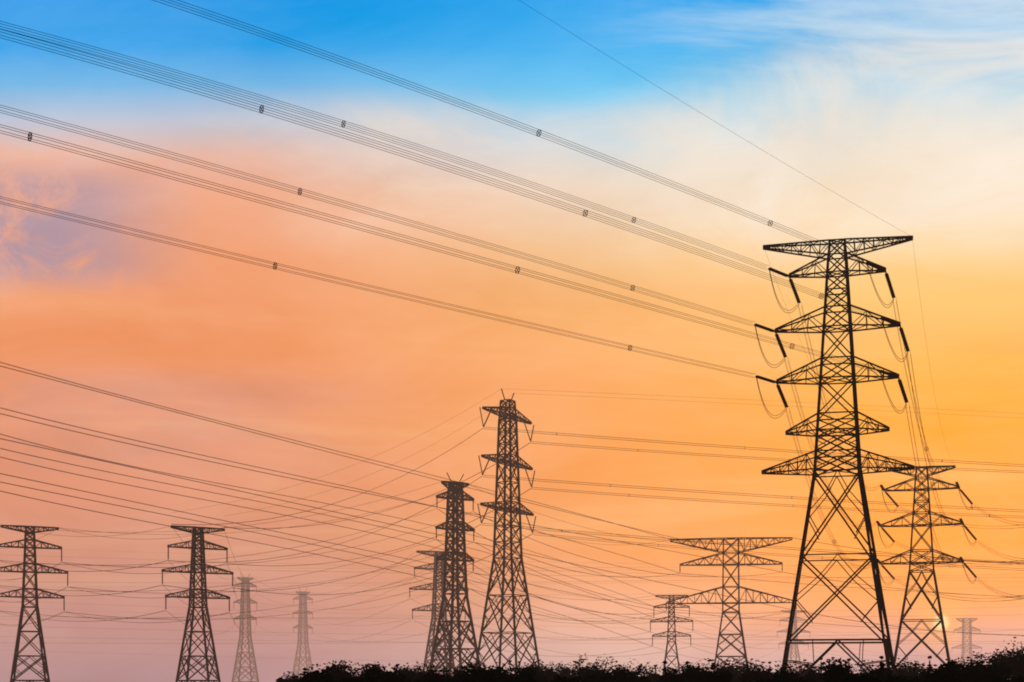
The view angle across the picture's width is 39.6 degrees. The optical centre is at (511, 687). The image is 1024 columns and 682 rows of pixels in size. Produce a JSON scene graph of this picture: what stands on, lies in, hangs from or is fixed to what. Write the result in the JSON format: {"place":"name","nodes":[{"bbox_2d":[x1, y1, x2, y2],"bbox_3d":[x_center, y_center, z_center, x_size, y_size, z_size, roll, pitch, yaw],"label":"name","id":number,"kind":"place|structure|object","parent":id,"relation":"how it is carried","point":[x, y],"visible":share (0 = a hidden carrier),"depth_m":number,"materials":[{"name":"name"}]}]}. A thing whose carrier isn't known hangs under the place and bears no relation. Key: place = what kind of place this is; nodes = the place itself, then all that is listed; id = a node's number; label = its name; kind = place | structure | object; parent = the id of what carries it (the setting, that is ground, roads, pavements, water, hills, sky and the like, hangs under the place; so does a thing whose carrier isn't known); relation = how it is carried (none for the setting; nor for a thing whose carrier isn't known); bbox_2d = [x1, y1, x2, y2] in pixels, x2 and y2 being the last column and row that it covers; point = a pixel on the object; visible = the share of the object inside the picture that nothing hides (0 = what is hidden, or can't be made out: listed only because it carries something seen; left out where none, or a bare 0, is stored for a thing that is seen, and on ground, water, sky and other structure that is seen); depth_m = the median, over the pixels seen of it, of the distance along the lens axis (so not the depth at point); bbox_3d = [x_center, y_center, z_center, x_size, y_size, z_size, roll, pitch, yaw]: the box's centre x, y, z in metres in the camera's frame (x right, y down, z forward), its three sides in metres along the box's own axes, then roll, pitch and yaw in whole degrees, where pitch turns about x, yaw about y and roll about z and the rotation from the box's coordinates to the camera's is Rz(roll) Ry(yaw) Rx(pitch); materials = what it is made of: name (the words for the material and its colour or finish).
{"place":"outdoors","nodes":[
{"label":"outdoors","id":0,"kind":"place"},
{"bbox_2d":[0,0,1023,667],"bbox_3d":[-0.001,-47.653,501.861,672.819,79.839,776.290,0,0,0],"label":"conductors","id":1,"kind":"object","parent":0,"point":[470,582],"visible":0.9,"depth_m":274.87,"materials":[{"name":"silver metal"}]},
{"bbox_2d":[0,0,1023,681],"label":"sky","id":2,"kind":"structure","parent":0,"point":[911,112],"materials":[{"name":"orange"}]},
{"bbox_2d":[927,655,932,670],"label":"tree","id":3,"kind":"object","parent":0,"point":[930,657],"visible":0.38,"depth_m":237.69,"materials":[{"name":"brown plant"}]},
{"label":"ground","id":4,"kind":"structure","parent":0,"visible":0},
{"bbox_2d":[0,525,67,681],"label":"tower","id":5,"kind":"structure","parent":4,"relation":"on","point":[36,589],"depth_m":324.56,"materials":[{"name":"metal"}]},
{"bbox_2d":[161,525,233,681],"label":"tower","id":6,"kind":"structure","parent":4,"relation":"on","point":[193,547],"depth_m":326.48,"materials":[{"name":"metal"}]},
{"bbox_2d":[232,573,258,681],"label":"slim tower","id":7,"kind":"structure","parent":4,"relation":"on","point":[246,580],"depth_m":691.73,"materials":[{"name":"metal"}]},
{"bbox_2d":[275,671,300,681],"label":"bush","id":8,"kind":"object","parent":4,"relation":"on","point":[287,679],"visible":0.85,"depth_m":241.80,"materials":[{"name":"brown plant"}]},
{"bbox_2d":[292,590,312,675],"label":"slim tower","id":9,"kind":"structure","parent":4,"relation":"on","point":[302,601],"depth_m":793.76,"materials":[{"name":"metal"}]},
{"bbox_2d":[296,664,334,681],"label":"bush","id":10,"kind":"object","parent":4,"relation":"on","point":[316,675],"visible":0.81,"depth_m":176.53,"materials":[{"name":"brown plant"}]},
{"bbox_2d":[324,668,340,681],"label":"bush","id":11,"kind":"object","parent":4,"relation":"on","point":[336,677],"visible":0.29,"depth_m":208.63,"materials":[{"name":"brown plant"}]},
{"bbox_2d":[321,660,357,680],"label":"bush","id":12,"kind":"object","parent":4,"relation":"on","point":[341,671],"visible":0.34,"depth_m":212.69,"materials":[{"name":"brown plant"}]},
{"bbox_2d":[340,675,368,681],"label":"shrub","id":13,"kind":"object","parent":4,"relation":"on","point":[343,679],"visible":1,"depth_m":159.05,"materials":[{"name":"brown plant"}]},
{"bbox_2d":[347,666,367,679],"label":"bush","id":14,"kind":"object","parent":4,"relation":"on","point":[354,673],"visible":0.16,"depth_m":220.07,"materials":[{"name":"brown plant"}]},
{"bbox_2d":[353,662,385,676],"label":"bush","id":15,"kind":"object","parent":4,"relation":"on","point":[364,671],"visible":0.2,"depth_m":232.94,"materials":[{"name":"brown plant"}]},
{"bbox_2d":[360,666,383,681],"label":"bush","id":16,"kind":"object","parent":4,"relation":"on","point":[369,678],"visible":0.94,"depth_m":170.25,"materials":[{"name":"brown plant"}]},
{"bbox_2d":[376,663,406,681],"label":"bush","id":17,"kind":"object","parent":4,"relation":"on","point":[389,676],"visible":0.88,"depth_m":182.00,"materials":[{"name":"brown plant"}]},
{"bbox_2d":[393,664,419,679],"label":"bush","id":18,"kind":"object","parent":4,"relation":"on","point":[405,670],"visible":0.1,"depth_m":259.41,"materials":[{"name":"brown plant"}]},
{"bbox_2d":[399,660,428,673],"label":"bush","id":19,"kind":"object","parent":4,"relation":"on","point":[416,667],"visible":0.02,"depth_m":325.80,"materials":[{"name":"brown plant"}]},
{"bbox_2d":[403,662,425,680],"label":"bush","id":20,"kind":"object","parent":4,"relation":"on","point":[412,677],"visible":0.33,"depth_m":232.17,"materials":[{"name":"brown plant"}]},
{"bbox_2d":[417,664,432,680],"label":"bush","id":21,"kind":"object","parent":4,"relation":"on","point":[426,671],"visible":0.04,"depth_m":204.29,"materials":[{"name":"brown plant"}]},
{"bbox_2d":[421,665,446,681],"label":"bush","id":22,"kind":"object","parent":4,"relation":"on","point":[434,676],"visible":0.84,"depth_m":180.22,"materials":[{"name":"brown plant"}]},
{"bbox_2d":[409,550,468,673],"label":"tower","id":23,"kind":"structure","parent":4,"relation":"on","point":[433,606],"depth_m":485.10,"materials":[{"name":"metal"}]},
{"bbox_2d":[430,663,463,678],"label":"bush","id":24,"kind":"object","parent":4,"relation":"on","point":[443,671],"visible":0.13,"depth_m":229.28,"materials":[{"name":"brown plant"}]},
{"bbox_2d":[438,675,462,681],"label":"shrub","id":25,"kind":"object","parent":4,"relation":"on","point":[447,679],"visible":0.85,"depth_m":175.15,"materials":[{"name":"brown plant"}]},
{"bbox_2d":[429,473,480,675],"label":"slim tower","id":26,"kind":"structure","parent":4,"relation":"on","point":[454,504],"depth_m":370.08,"materials":[{"name":"metal"}]},
{"bbox_2d":[447,666,464,676],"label":"bush","id":27,"kind":"object","parent":4,"relation":"on","point":[453,671],"visible":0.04,"depth_m":308.34,"materials":[{"name":"brown plant"}]},
{"bbox_2d":[453,666,470,681],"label":"bush","id":28,"kind":"object","parent":4,"relation":"on","point":[458,674],"visible":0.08,"depth_m":209.86,"materials":[{"name":"brown plant"}]},
{"bbox_2d":[459,660,500,681],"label":"bush","id":29,"kind":"object","parent":4,"relation":"on","point":[488,675],"visible":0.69,"depth_m":175.77,"materials":[{"name":"brown plant"}]},
{"bbox_2d":[466,663,504,681],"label":"bush","id":30,"kind":"object","parent":4,"relation":"on","point":[484,668],"visible":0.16,"depth_m":180.46,"materials":[{"name":"brown plant"}]},
{"bbox_2d":[475,389,540,673],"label":"narrow tower","id":31,"kind":"structure","parent":4,"relation":"on","point":[516,510],"depth_m":363.18,"materials":[{"name":"metal"}]},
{"bbox_2d":[494,660,537,679],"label":"bush","id":32,"kind":"object","parent":4,"relation":"on","point":[523,673],"visible":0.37,"depth_m":190.24,"materials":[{"name":"brown plant"}]},
{"bbox_2d":[519,659,548,678],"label":"bush","id":33,"kind":"object","parent":4,"relation":"on","point":[539,673],"visible":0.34,"depth_m":248.16,"materials":[{"name":"brown plant"}]},
{"bbox_2d":[521,659,561,681],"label":"bush","id":34,"kind":"object","parent":4,"relation":"on","point":[551,673],"visible":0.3,"depth_m":256.88,"materials":[{"name":"brown plant"}]},
{"bbox_2d":[532,661,560,678],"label":"bush","id":35,"kind":"object","parent":4,"relation":"on","point":[544,667],"visible":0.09,"depth_m":296.56,"materials":[{"name":"brown plant"}]},
{"bbox_2d":[543,663,578,675],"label":"bush","id":36,"kind":"object","parent":4,"relation":"on","point":[570,673],"visible":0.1,"depth_m":308.54,"materials":[{"name":"brown plant"}]},
{"bbox_2d":[552,666,573,680],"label":"bush","id":37,"kind":"object","parent":4,"relation":"on","point":[565,672],"visible":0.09,"depth_m":269.62,"materials":[{"name":"brown plant"}]},
{"bbox_2d":[556,660,586,675],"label":"bush","id":38,"kind":"object","parent":4,"relation":"on","point":[569,667],"visible":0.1,"depth_m":328.38,"materials":[{"name":"brown plant"}]},
{"bbox_2d":[571,653,600,681],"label":"bush","id":39,"kind":"object","parent":4,"relation":"on","point":[582,672],"visible":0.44,"depth_m":238.82,"materials":[{"name":"brown plant"}]},
{"bbox_2d":[585,657,609,678],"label":"bush","id":40,"kind":"object","parent":4,"relation":"on","point":[594,666],"visible":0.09,"depth_m":210.82,"materials":[{"name":"brown plant"}]},
{"bbox_2d":[588,656,621,673],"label":"bush","id":41,"kind":"object","parent":4,"relation":"on","point":[607,660],"visible":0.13,"depth_m":313.86,"materials":[{"name":"brown plant"}]},
{"bbox_2d":[598,660,631,681],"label":"bush","id":42,"kind":"object","parent":4,"relation":"on","point":[619,675],"visible":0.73,"depth_m":201.14,"materials":[{"name":"brown plant"}]},
{"bbox_2d":[615,663,630,670],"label":"bush","id":43,"kind":"object","parent":4,"relation":"on","point":[622,667],"visible":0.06,"depth_m":231.38,"materials":[{"name":"brown plant"}]},
{"bbox_2d":[615,659,651,676],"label":"bush","id":44,"kind":"object","parent":4,"relation":"on","point":[636,670],"visible":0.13,"depth_m":304.19,"materials":[{"name":"brown plant"}]},
{"bbox_2d":[627,663,650,681],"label":"bush","id":45,"kind":"object","parent":4,"relation":"on","point":[635,677],"visible":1,"depth_m":197.19,"materials":[{"name":"brown plant"}]},
{"bbox_2d":[639,662,659,680],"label":"bush","id":46,"kind":"object","parent":4,"relation":"on","point":[649,674],"visible":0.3,"depth_m":268.88,"materials":[{"name":"brown plant"}]},
{"bbox_2d":[651,665,659,681],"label":"bush","id":47,"kind":"object","parent":4,"relation":"on","point":[655,676],"visible":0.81,"depth_m":242.34,"materials":[{"name":"brown plant"}]},
{"bbox_2d":[651,662,679,677],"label":"bush","id":48,"kind":"object","parent":4,"relation":"on","point":[663,671],"visible":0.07,"depth_m":283.12,"materials":[{"name":"brown plant"}]},
{"bbox_2d":[660,660,672,680],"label":"bush","id":49,"kind":"object","parent":4,"relation":"on","point":[665,677],"visible":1,"depth_m":191.76,"materials":[{"name":"brown plant"}]},
{"bbox_2d":[650,595,692,674],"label":"tower","id":50,"kind":"structure","parent":4,"relation":"on","point":[674,621],"depth_m":437.29,"materials":[{"name":"metal"}]},
{"bbox_2d":[659,667,687,681],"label":"bush","id":51,"kind":"object","parent":4,"relation":"on","point":[675,678],"visible":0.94,"depth_m":192.44,"materials":[{"name":"brown plant"}]},
{"bbox_2d":[663,662,690,676],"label":"bush","id":52,"kind":"object","parent":4,"relation":"on","point":[678,669],"visible":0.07,"depth_m":274.80,"materials":[{"name":"brown plant"}]},
{"bbox_2d":[676,662,708,681],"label":"bush","id":53,"kind":"object","parent":4,"relation":"on","point":[689,675],"visible":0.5,"depth_m":199.09,"materials":[{"name":"brown plant"}]},
{"bbox_2d":[683,658,711,672],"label":"bush","id":54,"kind":"object","parent":4,"relation":"on","point":[699,665],"visible":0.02,"depth_m":268.76,"materials":[{"name":"brown plant"}]},
{"bbox_2d":[695,659,733,681],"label":"bush","id":55,"kind":"object","parent":4,"relation":"on","point":[721,676],"visible":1,"depth_m":182.79,"materials":[{"name":"brown plant"}]},
{"bbox_2d":[707,658,739,677],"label":"bush","id":56,"kind":"object","parent":4,"relation":"on","point":[724,668],"visible":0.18,"depth_m":267.82,"materials":[{"name":"brown plant"}]},
{"bbox_2d":[666,537,796,669],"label":"tower","id":57,"kind":"structure","parent":4,"relation":"on","point":[738,587],"depth_m":384.46,"materials":[{"name":"metal"}]},
{"bbox_2d":[723,656,744,680],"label":"bush","id":58,"kind":"object","parent":4,"relation":"on","point":[734,664],"visible":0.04,"depth_m":296.95,"materials":[{"name":"brown plant"}]},
{"bbox_2d":[719,659,757,681],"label":"bush","id":59,"kind":"object","parent":4,"relation":"on","point":[743,665],"visible":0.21,"depth_m":284.32,"materials":[{"name":"brown plant"}]},
{"bbox_2d":[738,658,771,681],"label":"bush","id":60,"kind":"object","parent":4,"relation":"on","point":[750,676],"visible":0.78,"depth_m":219.53,"materials":[{"name":"brown plant"}]},
{"bbox_2d":[745,660,770,677],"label":"bush","id":61,"kind":"object","parent":4,"relation":"on","point":[760,669],"visible":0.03,"depth_m":240.27,"materials":[{"name":"brown plant"}]},
{"bbox_2d":[771,663,802,681],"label":"bush","id":62,"kind":"object","parent":4,"relation":"on","point":[782,674],"visible":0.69,"depth_m":183.83,"materials":[{"name":"brown plant"}]},
{"bbox_2d":[777,610,809,670],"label":"tower","id":63,"kind":"structure","parent":4,"relation":"on","point":[795,628],"depth_m":858.07,"materials":[{"name":"metal"}]},
{"bbox_2d":[790,662,802,674],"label":"bush","id":64,"kind":"object","parent":4,"relation":"on","point":[795,670],"visible":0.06,"depth_m":271.80,"materials":[{"name":"brown plant"}]},
{"bbox_2d":[792,659,820,681],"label":"bush","id":65,"kind":"object","parent":4,"relation":"on","point":[813,672],"visible":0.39,"depth_m":230.37,"materials":[{"name":"brown plant"}]},
{"bbox_2d":[754,235,914,676],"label":"tower","id":66,"kind":"structure","parent":4,"relation":"on","point":[880,602],"depth_m":214.49,"materials":[{"name":"metal"}]},
{"bbox_2d":[817,657,858,681],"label":"bush","id":67,"kind":"object","parent":4,"relation":"on","point":[833,672],"visible":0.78,"depth_m":178.33,"materials":[{"name":"brown plant"}]},
{"bbox_2d":[851,662,868,675],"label":"bush","id":68,"kind":"object","parent":4,"relation":"on","point":[859,670],"visible":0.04,"depth_m":313.29,"materials":[{"name":"brown plant"}]},
{"bbox_2d":[861,660,891,676],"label":"bush","id":69,"kind":"object","parent":4,"relation":"on","point":[871,668],"visible":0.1,"depth_m":206.39,"materials":[{"name":"brown plant"}]},
{"bbox_2d":[874,656,884,680],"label":"bush","id":70,"kind":"object","parent":4,"relation":"on","point":[881,668],"visible":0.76,"depth_m":186.45,"materials":[{"name":"brown plant"}]},
{"bbox_2d":[871,660,897,679],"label":"bush","id":71,"kind":"object","parent":4,"relation":"on","point":[888,671],"visible":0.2,"depth_m":201.31,"materials":[{"name":"brown plant"}]},
{"bbox_2d":[892,658,922,677],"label":"bush","id":72,"kind":"object","parent":4,"relation":"on","point":[903,670],"visible":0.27,"depth_m":252.68,"materials":[{"name":"brown plant"}]},
{"bbox_2d":[907,661,931,680],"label":"bush","id":73,"kind":"object","parent":4,"relation":"on","point":[922,674],"visible":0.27,"depth_m":207.77,"materials":[{"name":"brown plant"}]},
{"bbox_2d":[876,465,976,670],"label":"tower","id":74,"kind":"structure","parent":4,"relation":"on","point":[915,563],"depth_m":304.88,"materials":[{"name":"metal"}]},
{"bbox_2d":[924,661,964,681],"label":"bush","id":75,"kind":"object","parent":4,"relation":"on","point":[952,673],"visible":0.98,"depth_m":171.84,"materials":[{"name":"brown plant"}]},
{"bbox_2d":[937,661,975,681],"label":"bush","id":76,"kind":"object","parent":4,"relation":"on","point":[965,678],"visible":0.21,"depth_m":181.35,"materials":[{"name":"brown plant"}]},
{"bbox_2d":[940,658,972,672],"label":"bush","id":77,"kind":"object","parent":4,"relation":"on","point":[957,668],"visible":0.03,"depth_m":187.97,"materials":[{"name":"brown plant"}]},
{"bbox_2d":[941,657,984,670],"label":"bush","id":78,"kind":"object","parent":4,"relation":"on","point":[979,665],"visible":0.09,"depth_m":193.41,"materials":[{"name":"brown plant"}]},
{"bbox_2d":[952,618,981,663],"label":"tower","id":79,"kind":"structure","parent":4,"relation":"on","point":[970,648],"depth_m":830.75,"materials":[{"name":"metal"}]},
{"bbox_2d":[944,651,999,681],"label":"bush","id":80,"kind":"object","parent":4,"relation":"on","point":[986,674],"visible":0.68,"depth_m":183.96,"materials":[{"name":"brown plant"}]},
{"bbox_2d":[975,651,1012,681],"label":"bush","id":81,"kind":"object","parent":4,"relation":"on","point":[1005,670],"visible":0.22,"depth_m":194.75,"materials":[{"name":"brown plant"}]},
{"bbox_2d":[988,635,1023,677],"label":"bush","id":82,"kind":"object","parent":4,"relation":"on","point":[1006,660],"visible":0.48,"depth_m":235.71,"materials":[{"name":"brown plant"}]},
{"bbox_2d":[990,675,1023,681],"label":"shrub","id":83,"kind":"object","parent":4,"relation":"on","point":[1000,679],"visible":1,"depth_m":157.41,"materials":[{"name":"brown plant"}]},
{"bbox_2d":[999,640,1020,675],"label":"bush","id":84,"kind":"object","parent":4,"relation":"on","point":[1012,651],"visible":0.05,"depth_m":296.19,"materials":[{"name":"brown plant"}]},
{"bbox_2d":[1007,650,1023,678],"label":"bush","id":85,"kind":"object","parent":4,"relation":"on","point":[1016,664],"visible":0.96,"depth_m":227.74,"materials":[{"name":"brown plant"}]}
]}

